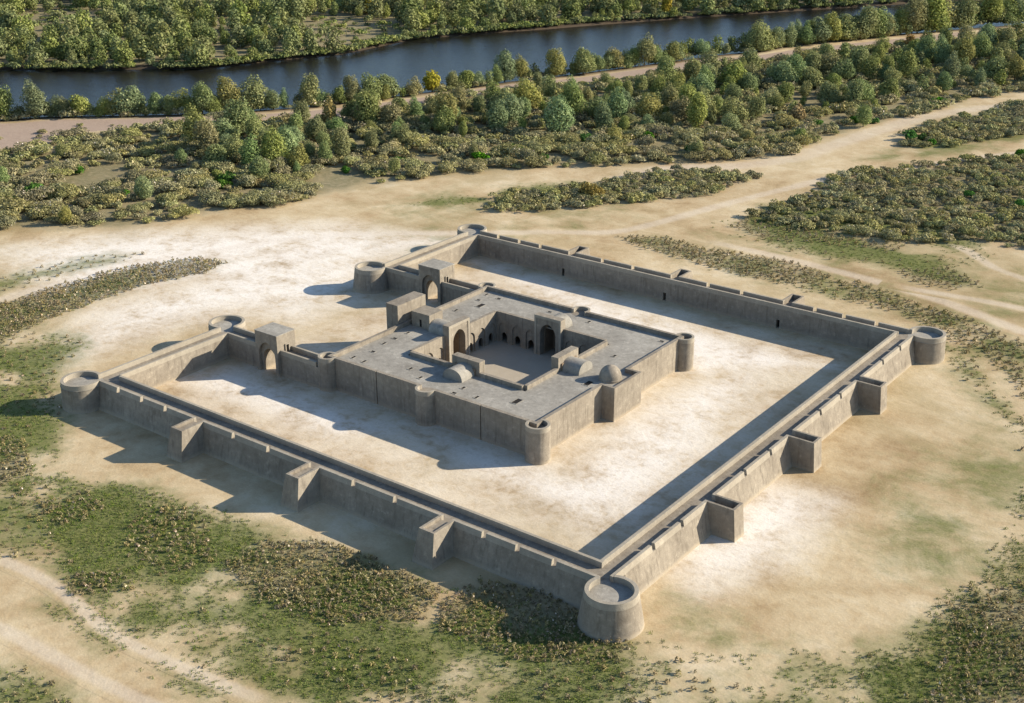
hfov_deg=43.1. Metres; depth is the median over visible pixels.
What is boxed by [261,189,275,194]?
shrub
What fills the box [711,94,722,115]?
broadleaf tree
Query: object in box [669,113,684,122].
shrub
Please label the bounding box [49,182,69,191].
shrub
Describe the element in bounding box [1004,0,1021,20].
broadleaf tree
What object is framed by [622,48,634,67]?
broadleaf tree
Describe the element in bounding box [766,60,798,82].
broadleaf tree
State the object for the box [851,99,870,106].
shrub
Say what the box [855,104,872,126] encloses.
broadleaf tree
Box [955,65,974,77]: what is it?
broadleaf tree
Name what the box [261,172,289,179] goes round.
shrub
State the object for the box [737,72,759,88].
broadleaf tree
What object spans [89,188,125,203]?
shrub
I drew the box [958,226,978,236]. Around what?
shrub
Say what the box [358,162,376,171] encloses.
shrub
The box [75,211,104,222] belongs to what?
shrub
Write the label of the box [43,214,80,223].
shrub
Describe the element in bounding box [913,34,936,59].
broadleaf tree
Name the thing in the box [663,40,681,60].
broadleaf tree
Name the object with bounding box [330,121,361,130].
shrub
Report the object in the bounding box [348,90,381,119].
broadleaf tree
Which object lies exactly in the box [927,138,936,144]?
shrub
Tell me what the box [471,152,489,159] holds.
shrub
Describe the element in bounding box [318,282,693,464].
caravanserai
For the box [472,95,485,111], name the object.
broadleaf tree
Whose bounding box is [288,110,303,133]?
broadleaf tree
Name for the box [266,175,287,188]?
shrub
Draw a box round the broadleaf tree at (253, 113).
[248,107,256,118]
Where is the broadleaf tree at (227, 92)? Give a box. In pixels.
[215,75,240,108]
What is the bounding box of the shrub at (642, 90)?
[631,88,653,96]
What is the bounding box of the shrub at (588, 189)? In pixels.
[578,182,605,195]
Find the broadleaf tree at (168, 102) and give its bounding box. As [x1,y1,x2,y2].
[161,95,174,114]
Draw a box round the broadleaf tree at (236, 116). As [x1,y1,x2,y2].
[221,96,251,134]
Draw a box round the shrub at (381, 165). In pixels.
[373,162,388,174]
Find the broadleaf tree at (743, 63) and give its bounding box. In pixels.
[735,57,748,66]
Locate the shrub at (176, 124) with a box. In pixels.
[169,119,183,129]
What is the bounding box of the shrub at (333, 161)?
[326,153,338,164]
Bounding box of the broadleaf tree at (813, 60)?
[805,52,821,73]
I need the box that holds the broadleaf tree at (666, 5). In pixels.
[660,0,671,11]
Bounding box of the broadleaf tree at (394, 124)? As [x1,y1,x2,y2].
[391,121,400,131]
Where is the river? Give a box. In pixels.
[0,0,1023,119]
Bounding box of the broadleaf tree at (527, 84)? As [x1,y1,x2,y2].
[516,79,535,92]
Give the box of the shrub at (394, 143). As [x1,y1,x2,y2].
[386,140,401,149]
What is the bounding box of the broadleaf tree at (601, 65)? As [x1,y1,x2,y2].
[593,55,605,69]
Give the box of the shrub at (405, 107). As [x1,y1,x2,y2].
[381,105,409,111]
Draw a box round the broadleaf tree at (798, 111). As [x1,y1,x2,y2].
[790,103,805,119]
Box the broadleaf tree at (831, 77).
[826,72,842,87]
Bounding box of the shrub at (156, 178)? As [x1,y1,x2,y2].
[143,175,173,184]
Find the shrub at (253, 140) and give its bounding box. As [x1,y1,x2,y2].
[243,136,260,144]
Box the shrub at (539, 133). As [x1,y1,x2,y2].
[520,130,554,138]
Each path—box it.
[0,30,958,151]
[0,148,1023,305]
[0,551,302,702]
[0,614,176,702]
[586,98,1023,187]
[684,235,1023,338]
[877,280,1023,312]
[925,238,1023,283]
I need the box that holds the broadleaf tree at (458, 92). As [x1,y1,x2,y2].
[448,83,468,110]
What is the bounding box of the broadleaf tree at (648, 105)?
[634,91,662,117]
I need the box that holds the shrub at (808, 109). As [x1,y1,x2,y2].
[803,104,820,113]
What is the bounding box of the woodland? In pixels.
[0,0,1023,152]
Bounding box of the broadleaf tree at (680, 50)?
[667,41,685,60]
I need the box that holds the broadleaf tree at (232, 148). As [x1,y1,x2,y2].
[222,132,242,162]
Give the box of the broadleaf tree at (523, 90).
[512,77,544,107]
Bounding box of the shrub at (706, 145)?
[686,140,718,150]
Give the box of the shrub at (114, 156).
[100,151,122,162]
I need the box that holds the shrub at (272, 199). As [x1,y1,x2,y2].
[259,194,286,206]
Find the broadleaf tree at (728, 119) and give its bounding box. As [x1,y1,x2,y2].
[721,111,742,131]
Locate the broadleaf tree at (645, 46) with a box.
[635,32,656,65]
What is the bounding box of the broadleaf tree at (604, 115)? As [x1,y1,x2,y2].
[593,99,613,127]
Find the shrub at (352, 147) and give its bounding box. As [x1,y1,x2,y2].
[349,139,356,150]
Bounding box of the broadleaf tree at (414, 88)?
[404,76,423,95]
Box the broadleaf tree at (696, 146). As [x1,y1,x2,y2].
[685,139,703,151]
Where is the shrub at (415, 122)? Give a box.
[403,118,424,126]
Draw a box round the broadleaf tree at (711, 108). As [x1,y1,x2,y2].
[700,88,716,119]
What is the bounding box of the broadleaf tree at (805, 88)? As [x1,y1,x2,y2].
[799,81,812,98]
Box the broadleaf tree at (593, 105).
[582,96,606,118]
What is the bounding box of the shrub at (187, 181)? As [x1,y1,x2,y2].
[166,178,202,189]
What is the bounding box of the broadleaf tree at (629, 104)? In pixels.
[622,91,635,112]
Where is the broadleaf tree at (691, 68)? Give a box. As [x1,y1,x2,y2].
[682,54,701,79]
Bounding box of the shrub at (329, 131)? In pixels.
[322,127,348,132]
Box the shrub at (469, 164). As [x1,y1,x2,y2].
[457,161,487,172]
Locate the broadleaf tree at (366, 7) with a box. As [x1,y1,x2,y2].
[363,0,373,13]
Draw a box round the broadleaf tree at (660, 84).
[649,74,667,93]
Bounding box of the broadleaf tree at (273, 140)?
[258,125,289,160]
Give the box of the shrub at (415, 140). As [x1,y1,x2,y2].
[408,133,429,146]
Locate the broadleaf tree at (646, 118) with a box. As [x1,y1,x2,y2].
[640,113,654,124]
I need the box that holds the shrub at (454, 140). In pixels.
[437,136,469,143]
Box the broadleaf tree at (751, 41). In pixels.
[741,28,759,50]
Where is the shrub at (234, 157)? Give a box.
[229,153,240,163]
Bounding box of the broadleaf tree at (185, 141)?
[175,136,191,153]
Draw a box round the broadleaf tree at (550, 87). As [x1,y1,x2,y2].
[540,73,555,97]
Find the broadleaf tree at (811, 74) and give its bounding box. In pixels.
[800,66,824,87]
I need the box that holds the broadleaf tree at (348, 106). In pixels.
[340,99,357,117]
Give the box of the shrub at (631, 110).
[627,107,636,113]
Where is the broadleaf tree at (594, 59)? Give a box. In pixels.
[588,52,597,71]
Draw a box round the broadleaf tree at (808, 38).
[798,26,816,44]
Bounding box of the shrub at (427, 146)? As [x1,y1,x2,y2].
[417,142,438,151]
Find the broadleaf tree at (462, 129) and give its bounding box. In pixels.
[458,121,467,136]
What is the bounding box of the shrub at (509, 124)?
[486,118,519,127]
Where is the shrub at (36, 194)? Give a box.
[11,185,53,201]
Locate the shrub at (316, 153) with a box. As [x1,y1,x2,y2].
[310,150,334,163]
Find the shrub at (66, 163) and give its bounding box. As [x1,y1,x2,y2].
[55,159,76,171]
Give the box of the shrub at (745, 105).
[736,102,749,110]
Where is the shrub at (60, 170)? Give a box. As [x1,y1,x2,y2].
[44,166,74,178]
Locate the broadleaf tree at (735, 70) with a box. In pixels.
[716,60,745,84]
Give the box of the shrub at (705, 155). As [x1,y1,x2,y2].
[684,150,717,161]
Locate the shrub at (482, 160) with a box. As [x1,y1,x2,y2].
[465,158,486,165]
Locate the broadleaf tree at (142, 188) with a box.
[132,175,152,199]
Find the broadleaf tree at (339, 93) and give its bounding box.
[331,85,347,103]
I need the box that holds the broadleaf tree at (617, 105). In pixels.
[606,85,627,118]
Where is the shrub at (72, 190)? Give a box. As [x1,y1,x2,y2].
[58,183,80,197]
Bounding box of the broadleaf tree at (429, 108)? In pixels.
[424,98,436,114]
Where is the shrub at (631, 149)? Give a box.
[608,145,637,153]
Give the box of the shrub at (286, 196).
[268,190,300,202]
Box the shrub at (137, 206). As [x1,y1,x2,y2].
[126,201,153,211]
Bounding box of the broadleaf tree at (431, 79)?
[422,69,440,91]
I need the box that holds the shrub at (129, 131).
[120,127,142,136]
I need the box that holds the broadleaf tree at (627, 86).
[621,80,632,97]
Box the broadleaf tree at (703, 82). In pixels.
[687,73,714,94]
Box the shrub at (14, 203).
[0,197,30,212]
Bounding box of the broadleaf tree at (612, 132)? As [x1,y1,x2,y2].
[606,125,621,141]
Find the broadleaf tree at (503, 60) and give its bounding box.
[492,49,516,81]
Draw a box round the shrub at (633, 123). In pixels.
[617,120,640,129]
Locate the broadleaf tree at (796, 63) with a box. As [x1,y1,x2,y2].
[783,52,805,80]
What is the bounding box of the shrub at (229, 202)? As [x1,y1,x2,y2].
[220,197,241,207]
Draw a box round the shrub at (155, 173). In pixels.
[141,168,164,178]
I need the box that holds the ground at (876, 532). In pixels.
[0,0,1023,702]
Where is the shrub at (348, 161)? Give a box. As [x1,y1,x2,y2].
[343,155,358,164]
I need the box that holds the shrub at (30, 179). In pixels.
[20,172,65,184]
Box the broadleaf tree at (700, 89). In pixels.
[696,85,705,95]
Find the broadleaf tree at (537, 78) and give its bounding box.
[532,71,542,86]
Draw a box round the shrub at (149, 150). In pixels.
[136,146,156,155]
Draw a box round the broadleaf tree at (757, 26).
[747,19,776,50]
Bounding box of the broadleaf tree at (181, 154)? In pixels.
[174,149,187,164]
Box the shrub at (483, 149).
[471,145,487,155]
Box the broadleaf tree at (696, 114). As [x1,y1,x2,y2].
[685,92,708,127]
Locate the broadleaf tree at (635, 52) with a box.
[629,47,642,65]
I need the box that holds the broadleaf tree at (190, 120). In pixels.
[179,103,205,142]
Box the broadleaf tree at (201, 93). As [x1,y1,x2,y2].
[188,80,215,114]
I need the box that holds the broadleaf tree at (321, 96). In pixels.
[311,88,327,102]
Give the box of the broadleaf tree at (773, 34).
[767,29,779,46]
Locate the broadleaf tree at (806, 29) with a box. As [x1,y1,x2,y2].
[801,20,812,44]
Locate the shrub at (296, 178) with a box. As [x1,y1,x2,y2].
[288,177,306,182]
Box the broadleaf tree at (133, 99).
[111,85,146,113]
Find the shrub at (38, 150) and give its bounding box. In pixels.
[25,144,52,155]
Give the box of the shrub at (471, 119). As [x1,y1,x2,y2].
[454,114,474,123]
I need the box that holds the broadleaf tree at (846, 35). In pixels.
[841,18,856,40]
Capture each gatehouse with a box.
[254,322,295,376]
[418,258,454,304]
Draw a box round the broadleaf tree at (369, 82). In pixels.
[358,71,382,98]
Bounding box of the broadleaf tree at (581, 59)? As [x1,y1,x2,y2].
[570,47,596,73]
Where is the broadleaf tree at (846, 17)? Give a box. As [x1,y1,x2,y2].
[838,13,859,38]
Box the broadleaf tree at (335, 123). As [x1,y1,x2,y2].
[325,117,347,130]
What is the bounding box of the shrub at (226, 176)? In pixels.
[216,171,236,181]
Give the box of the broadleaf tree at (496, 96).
[485,88,511,112]
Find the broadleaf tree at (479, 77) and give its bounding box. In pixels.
[472,71,485,86]
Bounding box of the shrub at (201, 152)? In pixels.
[187,147,207,158]
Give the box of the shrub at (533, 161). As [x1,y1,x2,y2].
[523,154,547,167]
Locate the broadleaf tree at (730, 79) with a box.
[724,75,734,86]
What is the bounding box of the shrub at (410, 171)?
[406,166,421,177]
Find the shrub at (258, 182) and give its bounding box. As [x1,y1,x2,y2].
[248,178,263,186]
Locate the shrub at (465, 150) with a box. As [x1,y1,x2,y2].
[458,146,469,155]
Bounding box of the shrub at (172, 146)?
[158,140,181,151]
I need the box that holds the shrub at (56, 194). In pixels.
[44,187,67,199]
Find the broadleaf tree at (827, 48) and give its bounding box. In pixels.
[818,44,832,57]
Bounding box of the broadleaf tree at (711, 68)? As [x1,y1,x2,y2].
[700,63,715,85]
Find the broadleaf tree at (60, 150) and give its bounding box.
[54,141,70,156]
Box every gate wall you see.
[217,326,257,366]
[280,345,318,387]
[385,265,418,293]
[442,278,477,303]
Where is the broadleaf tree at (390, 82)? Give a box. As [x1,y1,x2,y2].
[375,73,401,95]
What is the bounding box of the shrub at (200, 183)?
[183,176,212,187]
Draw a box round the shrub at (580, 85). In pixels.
[557,83,584,88]
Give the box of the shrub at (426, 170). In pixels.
[411,163,434,177]
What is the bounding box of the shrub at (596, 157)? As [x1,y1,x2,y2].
[585,151,607,164]
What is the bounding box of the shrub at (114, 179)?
[98,177,121,185]
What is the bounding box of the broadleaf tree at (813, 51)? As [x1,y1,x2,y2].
[803,50,819,64]
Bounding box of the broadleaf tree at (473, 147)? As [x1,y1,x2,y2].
[469,142,477,157]
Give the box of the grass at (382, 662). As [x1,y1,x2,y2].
[0,180,1023,702]
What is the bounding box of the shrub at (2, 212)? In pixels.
[0,210,19,218]
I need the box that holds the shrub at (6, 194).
[0,190,14,199]
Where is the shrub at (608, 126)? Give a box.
[591,121,621,131]
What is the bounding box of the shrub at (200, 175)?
[178,173,209,184]
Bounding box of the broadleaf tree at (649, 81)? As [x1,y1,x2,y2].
[644,70,663,88]
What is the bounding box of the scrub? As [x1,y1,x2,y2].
[0,20,1023,246]
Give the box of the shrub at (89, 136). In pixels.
[80,132,101,141]
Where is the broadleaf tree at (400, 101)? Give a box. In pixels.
[391,97,408,109]
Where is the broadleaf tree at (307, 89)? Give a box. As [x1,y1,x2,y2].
[298,72,319,105]
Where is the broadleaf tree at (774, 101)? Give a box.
[766,93,784,111]
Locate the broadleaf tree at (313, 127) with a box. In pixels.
[302,115,328,140]
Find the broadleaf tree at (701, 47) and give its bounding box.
[691,39,709,55]
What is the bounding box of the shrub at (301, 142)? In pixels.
[295,140,315,150]
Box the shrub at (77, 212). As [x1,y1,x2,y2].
[67,205,83,216]
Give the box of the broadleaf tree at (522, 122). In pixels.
[517,117,526,129]
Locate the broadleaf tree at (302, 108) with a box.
[290,99,310,122]
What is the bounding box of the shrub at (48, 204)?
[36,200,61,208]
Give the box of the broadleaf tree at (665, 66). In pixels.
[655,52,676,82]
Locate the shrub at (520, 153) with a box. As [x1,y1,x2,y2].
[509,147,536,159]
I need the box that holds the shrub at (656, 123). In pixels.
[644,121,668,129]
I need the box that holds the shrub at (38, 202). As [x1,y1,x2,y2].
[30,200,61,207]
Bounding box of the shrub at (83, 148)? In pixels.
[70,143,92,154]
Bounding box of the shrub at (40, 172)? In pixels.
[33,168,51,179]
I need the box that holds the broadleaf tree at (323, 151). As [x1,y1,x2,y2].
[317,140,332,164]
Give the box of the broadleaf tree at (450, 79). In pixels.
[445,70,459,86]
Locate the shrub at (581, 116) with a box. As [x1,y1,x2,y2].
[569,111,587,120]
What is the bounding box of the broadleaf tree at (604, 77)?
[596,70,612,83]
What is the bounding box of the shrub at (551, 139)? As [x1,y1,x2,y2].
[537,133,561,143]
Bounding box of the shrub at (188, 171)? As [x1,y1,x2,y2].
[174,168,204,176]
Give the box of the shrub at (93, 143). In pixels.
[79,138,110,148]
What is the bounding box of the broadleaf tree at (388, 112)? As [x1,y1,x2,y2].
[378,100,407,128]
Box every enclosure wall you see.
[97,327,229,387]
[97,375,625,608]
[384,231,477,268]
[470,231,914,350]
[601,332,914,594]
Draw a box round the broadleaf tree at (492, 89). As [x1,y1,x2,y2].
[484,82,499,102]
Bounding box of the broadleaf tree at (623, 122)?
[618,115,629,129]
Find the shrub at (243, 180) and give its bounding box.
[237,174,257,186]
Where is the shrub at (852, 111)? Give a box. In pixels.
[845,107,858,116]
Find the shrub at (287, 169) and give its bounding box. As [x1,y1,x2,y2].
[273,165,291,174]
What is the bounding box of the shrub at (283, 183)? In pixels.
[274,180,294,189]
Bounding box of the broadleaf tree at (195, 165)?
[189,161,198,168]
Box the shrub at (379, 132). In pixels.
[366,127,383,135]
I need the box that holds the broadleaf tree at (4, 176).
[0,165,10,182]
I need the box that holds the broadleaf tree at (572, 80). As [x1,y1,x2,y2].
[563,75,577,94]
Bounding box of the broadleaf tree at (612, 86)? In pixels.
[604,80,622,94]
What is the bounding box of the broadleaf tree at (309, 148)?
[304,142,315,155]
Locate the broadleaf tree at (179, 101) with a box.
[171,87,188,113]
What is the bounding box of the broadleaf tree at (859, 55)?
[852,47,868,72]
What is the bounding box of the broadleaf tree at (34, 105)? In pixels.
[19,78,49,118]
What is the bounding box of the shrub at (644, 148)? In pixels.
[635,145,667,153]
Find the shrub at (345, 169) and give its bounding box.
[341,166,350,173]
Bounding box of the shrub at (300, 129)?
[294,126,306,133]
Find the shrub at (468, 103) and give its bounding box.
[464,98,486,110]
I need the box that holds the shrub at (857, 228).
[843,224,872,234]
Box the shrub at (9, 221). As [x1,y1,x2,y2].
[0,215,16,228]
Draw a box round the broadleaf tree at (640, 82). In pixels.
[633,74,647,90]
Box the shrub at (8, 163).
[0,160,20,168]
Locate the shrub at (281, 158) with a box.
[272,155,291,165]
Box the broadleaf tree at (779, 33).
[771,26,786,48]
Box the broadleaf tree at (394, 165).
[388,156,400,175]
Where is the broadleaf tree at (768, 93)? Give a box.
[761,86,780,102]
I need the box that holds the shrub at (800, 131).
[794,128,805,136]
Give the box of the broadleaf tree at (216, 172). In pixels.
[212,169,222,179]
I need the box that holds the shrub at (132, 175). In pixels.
[123,169,144,181]
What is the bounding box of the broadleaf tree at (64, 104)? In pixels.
[57,96,70,116]
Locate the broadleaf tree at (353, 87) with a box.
[342,74,360,101]
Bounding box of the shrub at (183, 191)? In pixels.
[174,187,193,197]
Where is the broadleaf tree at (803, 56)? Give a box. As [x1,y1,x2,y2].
[794,46,808,65]
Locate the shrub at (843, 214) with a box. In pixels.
[830,209,850,217]
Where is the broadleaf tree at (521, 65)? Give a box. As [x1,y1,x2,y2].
[514,54,528,79]
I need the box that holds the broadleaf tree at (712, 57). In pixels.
[696,48,721,75]
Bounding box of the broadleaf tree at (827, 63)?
[815,50,841,75]
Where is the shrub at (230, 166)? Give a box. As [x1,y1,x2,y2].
[214,160,234,173]
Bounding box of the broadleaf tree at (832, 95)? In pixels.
[817,80,844,104]
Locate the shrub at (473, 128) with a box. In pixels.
[467,123,486,134]
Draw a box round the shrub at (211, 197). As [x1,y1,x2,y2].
[197,190,224,204]
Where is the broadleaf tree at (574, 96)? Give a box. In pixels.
[558,81,586,115]
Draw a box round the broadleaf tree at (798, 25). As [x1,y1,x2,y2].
[794,18,803,44]
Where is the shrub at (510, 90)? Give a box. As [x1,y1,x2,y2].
[484,87,513,95]
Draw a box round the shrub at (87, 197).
[78,193,103,201]
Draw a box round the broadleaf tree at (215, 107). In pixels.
[205,95,222,112]
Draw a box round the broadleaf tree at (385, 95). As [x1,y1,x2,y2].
[377,83,391,99]
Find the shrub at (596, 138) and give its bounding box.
[585,134,610,142]
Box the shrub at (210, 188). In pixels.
[196,186,215,196]
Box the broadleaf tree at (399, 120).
[395,115,405,128]
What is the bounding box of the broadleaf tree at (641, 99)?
[638,93,653,110]
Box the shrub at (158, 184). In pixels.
[148,180,178,193]
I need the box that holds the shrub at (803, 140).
[782,134,812,145]
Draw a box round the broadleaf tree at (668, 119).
[658,111,673,124]
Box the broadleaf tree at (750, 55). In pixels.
[738,48,763,69]
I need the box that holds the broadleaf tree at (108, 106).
[103,87,125,115]
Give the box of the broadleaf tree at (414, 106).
[406,95,424,115]
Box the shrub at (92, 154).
[86,150,109,158]
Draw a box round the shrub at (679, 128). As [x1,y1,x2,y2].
[669,125,696,135]
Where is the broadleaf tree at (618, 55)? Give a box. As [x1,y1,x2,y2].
[603,46,624,64]
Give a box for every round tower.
[60,370,103,413]
[208,315,246,331]
[353,261,388,293]
[457,224,486,235]
[577,575,644,642]
[908,326,945,364]
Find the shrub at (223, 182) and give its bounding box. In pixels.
[214,179,233,187]
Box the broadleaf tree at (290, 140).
[276,125,299,156]
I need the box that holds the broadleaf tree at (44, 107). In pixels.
[38,102,52,115]
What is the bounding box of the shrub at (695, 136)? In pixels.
[682,131,703,141]
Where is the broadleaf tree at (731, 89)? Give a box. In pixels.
[724,82,743,98]
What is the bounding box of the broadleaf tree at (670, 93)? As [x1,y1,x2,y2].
[659,80,678,104]
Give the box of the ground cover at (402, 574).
[0,202,1023,702]
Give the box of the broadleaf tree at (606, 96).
[600,93,609,106]
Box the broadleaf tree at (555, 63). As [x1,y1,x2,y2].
[545,48,566,76]
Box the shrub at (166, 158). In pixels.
[160,154,194,163]
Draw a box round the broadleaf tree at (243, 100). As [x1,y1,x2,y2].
[233,94,248,107]
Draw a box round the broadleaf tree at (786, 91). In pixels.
[775,82,794,102]
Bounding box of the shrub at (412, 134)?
[408,132,421,139]
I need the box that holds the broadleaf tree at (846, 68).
[828,58,856,78]
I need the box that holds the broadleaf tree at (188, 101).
[183,96,200,112]
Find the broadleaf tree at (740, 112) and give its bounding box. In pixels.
[716,95,750,120]
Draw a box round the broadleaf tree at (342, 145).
[329,126,351,156]
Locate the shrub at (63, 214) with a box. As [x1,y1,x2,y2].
[58,204,73,224]
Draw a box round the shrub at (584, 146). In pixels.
[565,142,597,153]
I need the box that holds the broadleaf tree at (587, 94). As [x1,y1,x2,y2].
[582,86,593,102]
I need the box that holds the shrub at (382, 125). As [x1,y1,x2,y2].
[373,121,389,129]
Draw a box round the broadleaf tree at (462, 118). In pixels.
[457,116,469,124]
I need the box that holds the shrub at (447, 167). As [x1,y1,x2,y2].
[437,161,458,172]
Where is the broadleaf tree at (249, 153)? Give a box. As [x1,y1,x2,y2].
[238,134,260,168]
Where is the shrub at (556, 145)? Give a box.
[541,142,565,151]
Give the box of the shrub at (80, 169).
[74,164,84,173]
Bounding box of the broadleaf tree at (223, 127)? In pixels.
[209,118,239,139]
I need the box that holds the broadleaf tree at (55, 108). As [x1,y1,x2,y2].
[45,94,60,116]
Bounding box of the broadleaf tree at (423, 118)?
[418,115,430,125]
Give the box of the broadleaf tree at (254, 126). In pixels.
[244,114,262,139]
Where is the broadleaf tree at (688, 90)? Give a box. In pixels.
[677,82,696,101]
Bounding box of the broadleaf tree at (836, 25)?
[821,11,842,42]
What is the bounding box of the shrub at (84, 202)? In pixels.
[74,197,96,207]
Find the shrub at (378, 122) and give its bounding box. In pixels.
[369,119,383,126]
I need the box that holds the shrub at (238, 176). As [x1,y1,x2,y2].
[233,173,259,178]
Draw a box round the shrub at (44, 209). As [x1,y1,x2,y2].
[24,201,63,218]
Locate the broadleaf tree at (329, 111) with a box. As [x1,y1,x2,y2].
[321,95,336,122]
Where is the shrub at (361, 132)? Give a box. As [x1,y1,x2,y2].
[355,125,370,137]
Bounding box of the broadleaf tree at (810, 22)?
[804,19,815,43]
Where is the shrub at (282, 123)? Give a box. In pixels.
[274,122,305,129]
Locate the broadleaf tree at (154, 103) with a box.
[147,91,162,113]
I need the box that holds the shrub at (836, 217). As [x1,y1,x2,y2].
[827,214,843,221]
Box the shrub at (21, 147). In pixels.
[13,141,33,154]
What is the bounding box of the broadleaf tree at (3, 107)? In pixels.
[0,96,8,117]
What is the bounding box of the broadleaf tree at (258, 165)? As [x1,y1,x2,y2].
[248,155,269,177]
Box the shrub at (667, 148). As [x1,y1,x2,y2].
[661,144,677,152]
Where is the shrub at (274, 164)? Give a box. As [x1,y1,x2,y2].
[263,157,284,170]
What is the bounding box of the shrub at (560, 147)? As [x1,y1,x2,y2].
[558,142,582,150]
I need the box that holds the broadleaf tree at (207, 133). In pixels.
[192,117,218,150]
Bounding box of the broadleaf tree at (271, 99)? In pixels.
[264,89,281,109]
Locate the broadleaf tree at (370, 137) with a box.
[363,127,378,146]
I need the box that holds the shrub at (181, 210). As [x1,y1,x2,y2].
[168,203,199,217]
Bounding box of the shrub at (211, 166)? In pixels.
[200,159,229,171]
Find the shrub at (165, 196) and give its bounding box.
[155,191,180,202]
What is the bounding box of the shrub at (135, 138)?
[122,135,140,143]
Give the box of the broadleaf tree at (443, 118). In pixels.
[431,105,456,131]
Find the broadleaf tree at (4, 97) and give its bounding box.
[0,84,16,117]
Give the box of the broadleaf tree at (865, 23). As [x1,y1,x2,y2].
[854,5,878,38]
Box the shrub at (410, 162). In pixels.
[401,157,423,168]
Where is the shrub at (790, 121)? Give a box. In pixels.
[775,117,799,127]
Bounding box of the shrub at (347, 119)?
[337,116,353,123]
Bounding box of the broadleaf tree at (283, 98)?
[277,87,289,107]
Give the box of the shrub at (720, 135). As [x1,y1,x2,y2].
[705,130,738,140]
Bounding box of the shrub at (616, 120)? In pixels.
[609,117,619,126]
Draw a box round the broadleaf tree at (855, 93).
[844,79,863,102]
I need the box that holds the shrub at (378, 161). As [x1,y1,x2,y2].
[364,156,393,167]
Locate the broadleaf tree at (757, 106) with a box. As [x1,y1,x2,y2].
[746,94,765,120]
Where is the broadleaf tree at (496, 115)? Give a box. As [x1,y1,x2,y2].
[486,97,508,132]
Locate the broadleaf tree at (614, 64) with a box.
[603,50,618,67]
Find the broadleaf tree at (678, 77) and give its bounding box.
[669,71,685,87]
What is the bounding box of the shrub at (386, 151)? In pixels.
[376,143,402,155]
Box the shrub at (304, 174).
[280,172,314,179]
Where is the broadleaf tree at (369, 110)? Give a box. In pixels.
[352,87,379,122]
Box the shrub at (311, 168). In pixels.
[298,163,324,172]
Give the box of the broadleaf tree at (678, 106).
[668,95,691,120]
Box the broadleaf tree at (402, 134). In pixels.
[389,122,410,144]
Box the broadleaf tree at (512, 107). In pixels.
[500,92,524,125]
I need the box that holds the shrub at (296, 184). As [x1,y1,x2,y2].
[274,179,304,191]
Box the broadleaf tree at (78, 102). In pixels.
[68,94,93,116]
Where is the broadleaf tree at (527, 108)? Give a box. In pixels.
[517,96,531,118]
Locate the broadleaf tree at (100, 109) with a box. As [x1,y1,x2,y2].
[93,96,111,116]
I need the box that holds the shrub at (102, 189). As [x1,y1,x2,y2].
[87,184,125,197]
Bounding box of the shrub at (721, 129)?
[703,126,730,132]
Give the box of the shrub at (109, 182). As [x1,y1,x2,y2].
[101,180,121,187]
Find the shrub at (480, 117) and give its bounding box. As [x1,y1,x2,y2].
[470,112,487,122]
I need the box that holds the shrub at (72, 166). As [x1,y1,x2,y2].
[45,161,82,172]
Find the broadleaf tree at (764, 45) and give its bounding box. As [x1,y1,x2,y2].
[752,28,769,51]
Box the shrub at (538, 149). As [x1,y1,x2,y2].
[528,143,551,153]
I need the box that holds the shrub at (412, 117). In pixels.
[403,114,422,121]
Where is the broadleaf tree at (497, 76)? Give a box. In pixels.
[490,64,503,83]
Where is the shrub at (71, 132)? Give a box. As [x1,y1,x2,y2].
[50,127,89,137]
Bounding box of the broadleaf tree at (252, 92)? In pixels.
[237,74,268,109]
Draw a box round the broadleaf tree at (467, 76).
[458,70,474,87]
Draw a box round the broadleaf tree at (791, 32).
[784,22,797,46]
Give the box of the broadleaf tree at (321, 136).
[315,131,333,146]
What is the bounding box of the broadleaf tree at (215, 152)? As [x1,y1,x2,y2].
[203,144,226,165]
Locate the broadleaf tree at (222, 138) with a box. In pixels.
[218,132,231,154]
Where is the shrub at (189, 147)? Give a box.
[175,144,198,155]
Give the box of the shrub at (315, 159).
[306,156,326,164]
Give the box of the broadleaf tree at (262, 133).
[257,127,269,142]
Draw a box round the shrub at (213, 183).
[189,179,221,188]
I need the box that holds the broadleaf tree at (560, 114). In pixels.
[543,94,575,131]
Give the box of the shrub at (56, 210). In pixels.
[49,206,60,218]
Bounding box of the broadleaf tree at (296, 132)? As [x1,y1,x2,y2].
[289,126,304,141]
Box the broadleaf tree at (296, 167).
[292,161,301,175]
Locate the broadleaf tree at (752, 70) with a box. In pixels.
[741,62,761,79]
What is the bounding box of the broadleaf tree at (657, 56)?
[650,46,662,63]
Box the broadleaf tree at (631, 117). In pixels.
[624,113,638,121]
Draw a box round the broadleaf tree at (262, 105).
[253,94,267,109]
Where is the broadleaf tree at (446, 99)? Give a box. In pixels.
[432,85,458,121]
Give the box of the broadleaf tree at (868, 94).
[850,79,875,100]
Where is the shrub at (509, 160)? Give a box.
[496,156,516,166]
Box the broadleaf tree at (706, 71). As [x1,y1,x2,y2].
[697,64,715,87]
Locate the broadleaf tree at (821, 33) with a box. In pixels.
[806,16,831,42]
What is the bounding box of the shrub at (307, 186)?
[295,181,323,192]
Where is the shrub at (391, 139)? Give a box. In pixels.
[385,136,405,142]
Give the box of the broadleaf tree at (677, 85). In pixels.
[673,80,683,95]
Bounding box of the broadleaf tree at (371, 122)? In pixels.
[365,119,378,128]
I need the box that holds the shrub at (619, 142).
[605,137,631,146]
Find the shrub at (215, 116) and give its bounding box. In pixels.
[205,110,227,119]
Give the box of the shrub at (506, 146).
[497,141,527,154]
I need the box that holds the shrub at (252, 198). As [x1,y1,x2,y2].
[236,190,264,205]
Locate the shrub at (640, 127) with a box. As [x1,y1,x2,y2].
[633,124,653,130]
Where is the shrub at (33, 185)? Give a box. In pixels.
[24,182,42,191]
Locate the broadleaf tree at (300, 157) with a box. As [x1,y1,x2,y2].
[287,143,309,167]

